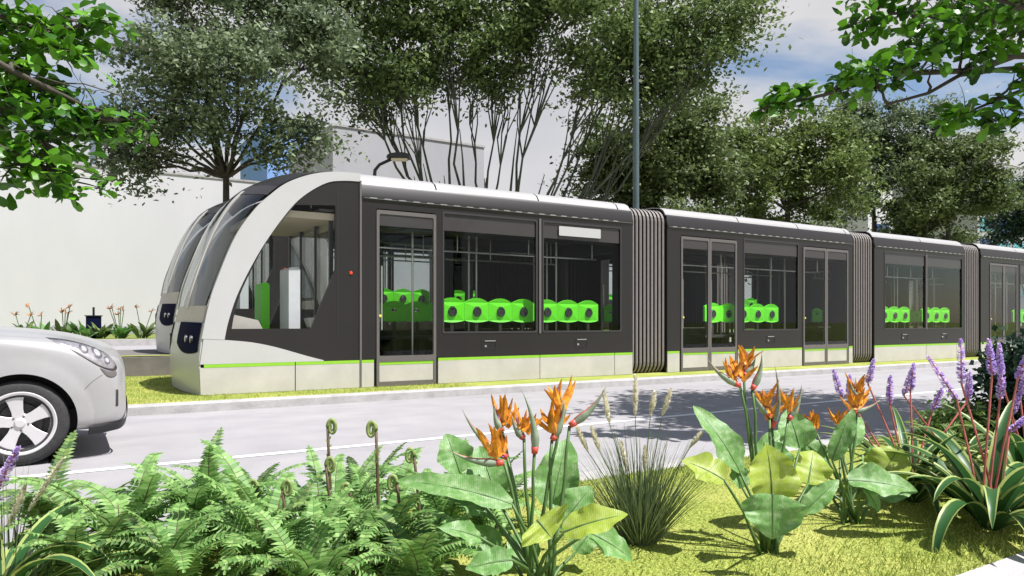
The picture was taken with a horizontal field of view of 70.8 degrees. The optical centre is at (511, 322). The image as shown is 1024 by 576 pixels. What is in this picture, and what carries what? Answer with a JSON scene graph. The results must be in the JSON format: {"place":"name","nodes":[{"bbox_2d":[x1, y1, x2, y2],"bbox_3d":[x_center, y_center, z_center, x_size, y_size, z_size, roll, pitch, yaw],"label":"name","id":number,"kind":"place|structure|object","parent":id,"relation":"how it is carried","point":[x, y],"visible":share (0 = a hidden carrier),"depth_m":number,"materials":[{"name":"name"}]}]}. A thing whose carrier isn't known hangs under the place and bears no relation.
{"place":"outdoors","nodes":[
{"label":"outdoors","id":0,"kind":"place"},
{"bbox_2d":[90,140,96,164],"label":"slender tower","id":1,"kind":"structure","parent":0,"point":[93,147],"depth_m":94.64,"materials":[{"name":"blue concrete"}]},
{"bbox_2d":[93,334,155,338],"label":"verge","id":2,"kind":"structure","parent":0,"point":[130,336],"depth_m":35.29,"materials":[{"name":"plant"}]},
{"bbox_2d":[5,311,33,327],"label":"verge plant","id":3,"kind":"object","parent":2,"relation":"on","point":[30,324],"visible":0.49,"depth_m":31.45,"materials":[{"name":"green plant"}]},
{"bbox_2d":[25,303,53,329],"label":"verge plant","id":4,"kind":"object","parent":2,"relation":"on","point":[44,327],"visible":0.6,"depth_m":31.57,"materials":[{"name":"green plant"}]},
{"bbox_2d":[50,304,79,333],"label":"verge plant","id":5,"kind":"object","parent":2,"relation":"on","point":[58,327],"visible":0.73,"depth_m":32.12,"materials":[{"name":"green plant"}]},
{"bbox_2d":[62,320,98,337],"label":"verge plant","id":6,"kind":"object","parent":2,"relation":"on","point":[83,330],"visible":0.75,"depth_m":32.24,"materials":[{"name":"green plant"}]},
{"bbox_2d":[84,307,102,337],"bbox_3d":[-19.473,0.015,33.511,0.720,1.450,0.480,0,0,-32],"label":"utility box","id":7,"kind":"object","parent":2,"relation":"on","point":[93,318],"visible":0.68,"depth_m":33.36,"materials":[{"name":"blue metal"}]},
{"bbox_2d":[87,323,115,338],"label":"verge plant","id":8,"kind":"object","parent":2,"relation":"on","point":[101,333],"visible":0.98,"depth_m":32.93,"materials":[{"name":"green plant"}]},
{"bbox_2d":[105,304,134,337],"bbox_3d":[-18.118,-0.076,33.228,1.531,1.644,1.023,0,0,-15],"label":"verge plant","id":9,"kind":"object","parent":2,"relation":"on","point":[121,332],"visible":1,"depth_m":33.19,"materials":[{"name":"green plant"}]},
{"bbox_2d":[0,161,260,334],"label":"white building","id":10,"kind":"structure","parent":2,"relation":"on","point":[99,253],"depth_m":44.43,"materials":[{"name":"paint"}]},
{"bbox_2d":[126,305,154,337],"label":"verge plant","id":11,"kind":"object","parent":2,"relation":"on","point":[147,332],"visible":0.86,"depth_m":33.70,"materials":[{"name":"green plant"}]},
{"bbox_2d":[240,121,325,180],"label":"blue building","id":12,"kind":"structure","parent":2,"relation":"on","point":[259,175],"depth_m":69.35,"materials":[{"name":"concrete"}]},
{"bbox_2d":[289,123,484,311],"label":"grey building","id":13,"kind":"structure","parent":2,"relation":"on","point":[373,147],"depth_m":41.16,"materials":[{"name":"concrete"}]},
{"bbox_2d":[809,186,891,231],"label":"white block","id":14,"kind":"structure","parent":2,"relation":"on","point":[860,224],"depth_m":86.46,"materials":[{"name":"concrete"}]},
{"bbox_2d":[805,89,967,231],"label":"street tree","id":15,"kind":"object","parent":2,"relation":"on","point":[871,120],"visible":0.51,"depth_m":41.47,"materials":[{"name":"green plant"}]},
{"bbox_2d":[870,161,1023,309],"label":"office block","id":16,"kind":"structure","parent":2,"relation":"on","point":[966,222],"depth_m":124.97,"materials":[{"name":"concrete"}]},
{"bbox_2d":[1020,285,1023,296],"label":"window","id":17,"kind":"structure","parent":16,"relation":"in","point":[1021,292],"depth_m":127.90,"materials":[{"name":"grey glass"}]},
{"bbox_2d":[111,345,156,349],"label":"road","id":18,"kind":"structure","parent":0,"point":[133,347],"depth_m":29.32,"materials":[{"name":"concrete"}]},
{"bbox_2d":[96,339,155,345],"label":"kerb","id":19,"kind":"structure","parent":18,"relation":"on","point":[129,342],"depth_m":31.38,"materials":[{"name":"concrete"}]},
{"bbox_2d":[0,365,994,550],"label":"road","id":20,"kind":"structure","parent":0,"point":[171,437],"depth_m":7.75,"materials":[{"name":"grey asphalt"}]},
{"bbox_2d":[0,326,127,465],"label":"parked car","id":21,"kind":"object","parent":20,"relation":"on","point":[57,388],"visible":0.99,"depth_m":5.72,"materials":[{"name":"silver metal"}]},
{"bbox_2d":[10,387,979,478],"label":"lane line","id":22,"kind":"object","parent":20,"relation":"on","point":[124,467],"visible":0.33,"depth_m":6.58,"materials":[{"name":"paint"}]},
{"bbox_2d":[125,360,980,416],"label":"kerb","id":23,"kind":"structure","parent":20,"relation":"on","point":[208,406],"depth_m":10.78,"materials":[{"name":"concrete"}]},
{"bbox_2d":[1,0,1023,299],"label":"sky","id":24,"kind":"structure","parent":0,"point":[815,56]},
{"bbox_2d":[36,433,1023,575],"bbox_3d":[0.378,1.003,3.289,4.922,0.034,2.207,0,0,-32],"label":"grass","id":25,"kind":"structure","parent":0,"point":[924,539],"depth_m":3.20,"materials":[{"name":"green plant"}]},
{"bbox_2d":[0,455,104,575],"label":"ornamental grass","id":26,"kind":"object","parent":25,"relation":"on","point":[19,498],"depth_m":2.65,"materials":[{"name":"green plant"}]},
{"bbox_2d":[0,445,145,575],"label":"strap leaf plant","id":27,"kind":"object","parent":25,"relation":"on","point":[25,563],"visible":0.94,"depth_m":2.57,"materials":[{"name":"green plant"}]},
{"bbox_2d":[0,430,163,552],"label":"fern","id":28,"kind":"object","parent":25,"relation":"on","point":[45,500],"visible":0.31,"depth_m":3.17,"materials":[{"name":"green plant"}]},
{"bbox_2d":[8,505,168,575],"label":"fern","id":29,"kind":"object","parent":25,"relation":"on","point":[78,533],"visible":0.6,"depth_m":2.59,"materials":[{"name":"green plant"}]},
{"bbox_2d":[0,0,180,211],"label":"overhanging tree","id":30,"kind":"object","parent":25,"relation":"on","point":[55,38],"visible":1,"depth_m":3.83,"materials":[{"name":"green plant"}]},
{"bbox_2d":[0,452,232,572],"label":"fern","id":31,"kind":"object","parent":25,"relation":"on","point":[136,497],"visible":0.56,"depth_m":2.91,"materials":[{"name":"green plant"}]},
{"bbox_2d":[79,502,259,575],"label":"fern","id":32,"kind":"object","parent":25,"relation":"on","point":[182,553],"visible":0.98,"depth_m":2.57,"materials":[{"name":"green plant"}]},
{"bbox_2d":[118,427,291,554],"bbox_3d":[-1.364,0.772,3.119,0.784,0.559,0.749,0,0,-16],"label":"fern","id":33,"kind":"object","parent":25,"relation":"on","point":[208,467],"visible":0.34,"depth_m":3.10,"materials":[{"name":"green plant"}]},
{"bbox_2d":[165,462,318,548],"bbox_3d":[-1.320,0.858,3.504,0.711,0.400,0.711,0,0,0],"label":"fern","id":34,"kind":"object","parent":25,"relation":"on","point":[267,477],"visible":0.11,"depth_m":3.51,"materials":[{"name":"green plant"}]},
{"bbox_2d":[163,439,361,575],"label":"fern","id":35,"kind":"object","parent":25,"relation":"on","point":[240,487],"visible":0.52,"depth_m":2.83,"materials":[{"name":"green plant"}]},
{"bbox_2d":[211,480,397,575],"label":"fern","id":36,"kind":"object","parent":25,"relation":"on","point":[309,557],"visible":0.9,"depth_m":2.56,"materials":[{"name":"green plant"}]},
{"bbox_2d":[247,418,423,555],"bbox_3d":[-0.831,0.737,3.029,0.854,0.652,0.816,0,0,23],"label":"fern","id":37,"kind":"object","parent":25,"relation":"on","point":[332,482],"visible":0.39,"depth_m":3.06,"materials":[{"name":"green plant"}]},
{"bbox_2d":[299,441,417,524],"bbox_3d":[-0.725,0.815,3.592,0.650,0.483,0.514,0,0,-40],"label":"fern","id":38,"kind":"object","parent":25,"relation":"on","point":[348,477],"visible":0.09,"depth_m":3.51,"materials":[{"name":"green plant"}]},
{"bbox_2d":[270,420,460,574],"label":"fern","id":39,"kind":"object","parent":25,"relation":"on","point":[400,502],"visible":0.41,"depth_m":2.91,"materials":[{"name":"green plant"}]},
{"bbox_2d":[325,508,498,575],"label":"fern","id":40,"kind":"object","parent":25,"relation":"on","point":[416,556],"visible":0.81,"depth_m":2.57,"materials":[{"name":"green plant"}]},
{"bbox_2d":[348,438,540,575],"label":"fern","id":41,"kind":"object","parent":25,"relation":"on","point":[446,504],"visible":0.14,"depth_m":3.12,"materials":[{"name":"green plant"}]},
{"bbox_2d":[412,451,535,537],"bbox_3d":[-0.138,0.826,3.420,0.617,0.476,0.728,0,0,23],"label":"fern","id":42,"kind":"object","parent":25,"relation":"on","point":[481,520],"visible":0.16,"depth_m":3.37,"materials":[{"name":"green plant"}]},
{"bbox_2d":[396,375,631,575],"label":"bird of paradise plant","id":43,"kind":"object","parent":25,"relation":"on","point":[580,518],"visible":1,"depth_m":2.69,"materials":[{"name":"green plant"}]},
{"bbox_2d":[576,374,728,545],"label":"ornamental grass","id":44,"kind":"object","parent":25,"relation":"on","point":[643,522],"depth_m":3.26,"materials":[{"name":"green plant"}]},
{"bbox_2d":[682,345,838,554],"bbox_3d":[1.206,0.557,3.177,0.858,0.919,0.701,0,0,-24],"label":"bird of paradise plant","id":45,"kind":"object","parent":25,"relation":"on","point":[772,511],"visible":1,"depth_m":3.16,"materials":[{"name":"green plant"}]},
{"bbox_2d":[800,373,917,524],"bbox_3d":[1.787,0.636,3.695,0.531,0.759,0.761,0,0,0],"label":"bird of paradise plant","id":46,"kind":"object","parent":25,"relation":"on","point":[874,479],"visible":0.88,"depth_m":3.61,"materials":[{"name":"green plant"}]},
{"bbox_2d":[745,0,1023,141],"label":"overhanging tree","id":47,"kind":"object","parent":25,"relation":"on","point":[961,20],"visible":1,"depth_m":6.42,"materials":[{"name":"green plant"}]},
{"bbox_2d":[819,358,1023,517],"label":"strap leaf plant","id":48,"kind":"object","parent":25,"relation":"on","point":[927,490],"visible":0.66,"depth_m":4.14,"materials":[{"name":"green plant"}]},
{"bbox_2d":[838,338,1023,552],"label":"strap leaf plant","id":49,"kind":"object","parent":25,"relation":"on","point":[986,508],"visible":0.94,"depth_m":3.55,"materials":[{"name":"green plant"}]},
{"bbox_2d":[881,370,1006,465],"bbox_3d":[2.898,0.661,4.673,0.905,0.745,0.942,0,0,0],"label":"strap leaf plant","id":50,"kind":"object","parent":25,"relation":"on","point":[973,440],"visible":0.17,"depth_m":4.71,"materials":[{"name":"green plant"}]},
{"bbox_2d":[905,386,1013,442],"bbox_3d":[3.841,0.788,6.175,0.860,0.524,0.863,0,0,0],"label":"bush","id":51,"kind":"object","parent":25,"relation":"on","point":[946,416],"visible":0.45,"depth_m":6.04,"materials":[{"name":"green plant"}]},
{"bbox_2d":[898,342,1023,465],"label":"strap leaf plant","id":52,"kind":"object","parent":25,"relation":"on","point":[1015,452],"visible":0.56,"depth_m":4.06,"materials":[{"name":"green plant"}]},
{"bbox_2d":[960,325,1023,438],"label":"bush","id":53,"kind":"object","parent":25,"relation":"on","point":[1012,359],"visible":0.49,"depth_m":6.00,"materials":[{"name":"green plant"}]},
{"bbox_2d":[126,353,984,404],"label":"median lawn","id":54,"kind":"structure","parent":0,"point":[564,379],"depth_m":12.16,"materials":[{"name":"green plant"}]},
{"bbox_2d":[126,375,476,404],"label":"median grass","id":55,"kind":"structure","parent":54,"relation":"on","point":[201,396],"depth_m":10.35,"materials":[{"name":"green plant"}]},
{"bbox_2d":[169,172,1023,394],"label":"tram","id":56,"kind":"object","parent":54,"relation":"on","point":[317,333],"visible":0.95,"depth_m":13.62,"materials":[{"name":"grey paint"}]},
{"bbox_2d":[633,0,638,208],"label":"overhead mast","id":57,"kind":"object","parent":54,"relation":"on","point":[635,104],"visible":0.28,"depth_m":18.49,"materials":[{"name":"grey metal"}]},
{"bbox_2d":[956,552,1023,575],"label":"pavement","id":58,"kind":"structure","parent":0,"point":[1013,565],"depth_m":2.96,"materials":[{"name":"concrete"}]},
{"label":"ground","id":59,"kind":"structure","parent":0,"visible":0},
{"bbox_2d":[117,349,170,376],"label":"raised track bed","id":60,"kind":"object","parent":59,"relation":"on","point":[146,365],"visible":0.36,"depth_m":13.48,"materials":[{"name":"grey concrete"}]},
{"bbox_2d":[131,355,165,355],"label":"track bed verge","id":61,"kind":"structure","parent":60,"relation":"on","point":[148,355],"depth_m":13.57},
{"bbox_2d":[155,201,1023,353],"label":"tram","id":62,"kind":"object","parent":60,"relation":"on","point":[272,261],"visible":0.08,"depth_m":16.57,"materials":[{"name":"paint"}]},
{"bbox_2d":[28,418,993,560],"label":"bed kerb","id":63,"kind":"structure","parent":59,"relation":"on","point":[825,442],"depth_m":5.09,"materials":[{"name":"concrete"}]},
{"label":"tree island","id":64,"kind":"structure","parent":0,"visible":0},
{"bbox_2d":[74,0,396,205],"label":"street tree","id":65,"kind":"object","parent":64,"relation":"on","point":[310,31],"visible":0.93,"depth_m":19.60,"materials":[{"name":"green plant"}]},
{"bbox_2d":[373,152,410,175],"bbox_3d":[-3.544,-2.041,21.184,1.143,5.882,0.260,0,0,0],"label":"street lamp","id":66,"kind":"object","parent":64,"relation":"on","point":[399,157],"visible":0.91,"depth_m":21.07,"materials":[{"name":"black metal"}]},
{"bbox_2d":[271,0,809,201],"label":"spreading tree","id":67,"kind":"object","parent":64,"relation":"on","point":[400,81],"visible":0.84,"depth_m":23.73,"materials":[{"name":"green plant"}]},
{"bbox_2d":[537,84,776,217],"bbox_3d":[5.621,-4.431,28.883,9.299,10.884,8.057,0,0,0],"label":"street tree","id":68,"kind":"object","parent":64,"relation":"on","point":[678,163],"visible":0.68,"depth_m":27.68,"materials":[{"name":"green plant"}]},
{"bbox_2d":[701,98,905,284],"bbox_3d":[12.254,-4.820,33.727,9.612,11.669,9.267,0,0,0],"label":"street tree","id":69,"kind":"object","parent":64,"relation":"on","point":[802,170],"visible":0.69,"depth_m":32.15,"materials":[{"name":"green plant"}]},
{"bbox_2d":[863,122,1023,242],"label":"street tree","id":70,"kind":"object","parent":64,"relation":"on","point":[940,194],"visible":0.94,"depth_m":39.59,"materials":[{"name":"green plant"}]},
{"bbox_2d":[970,162,1023,248],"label":"street tree","id":71,"kind":"object","parent":64,"relation":"on","point":[1013,226],"visible":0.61,"depth_m":46.01,"materials":[{"name":"green plant"}]}
]}

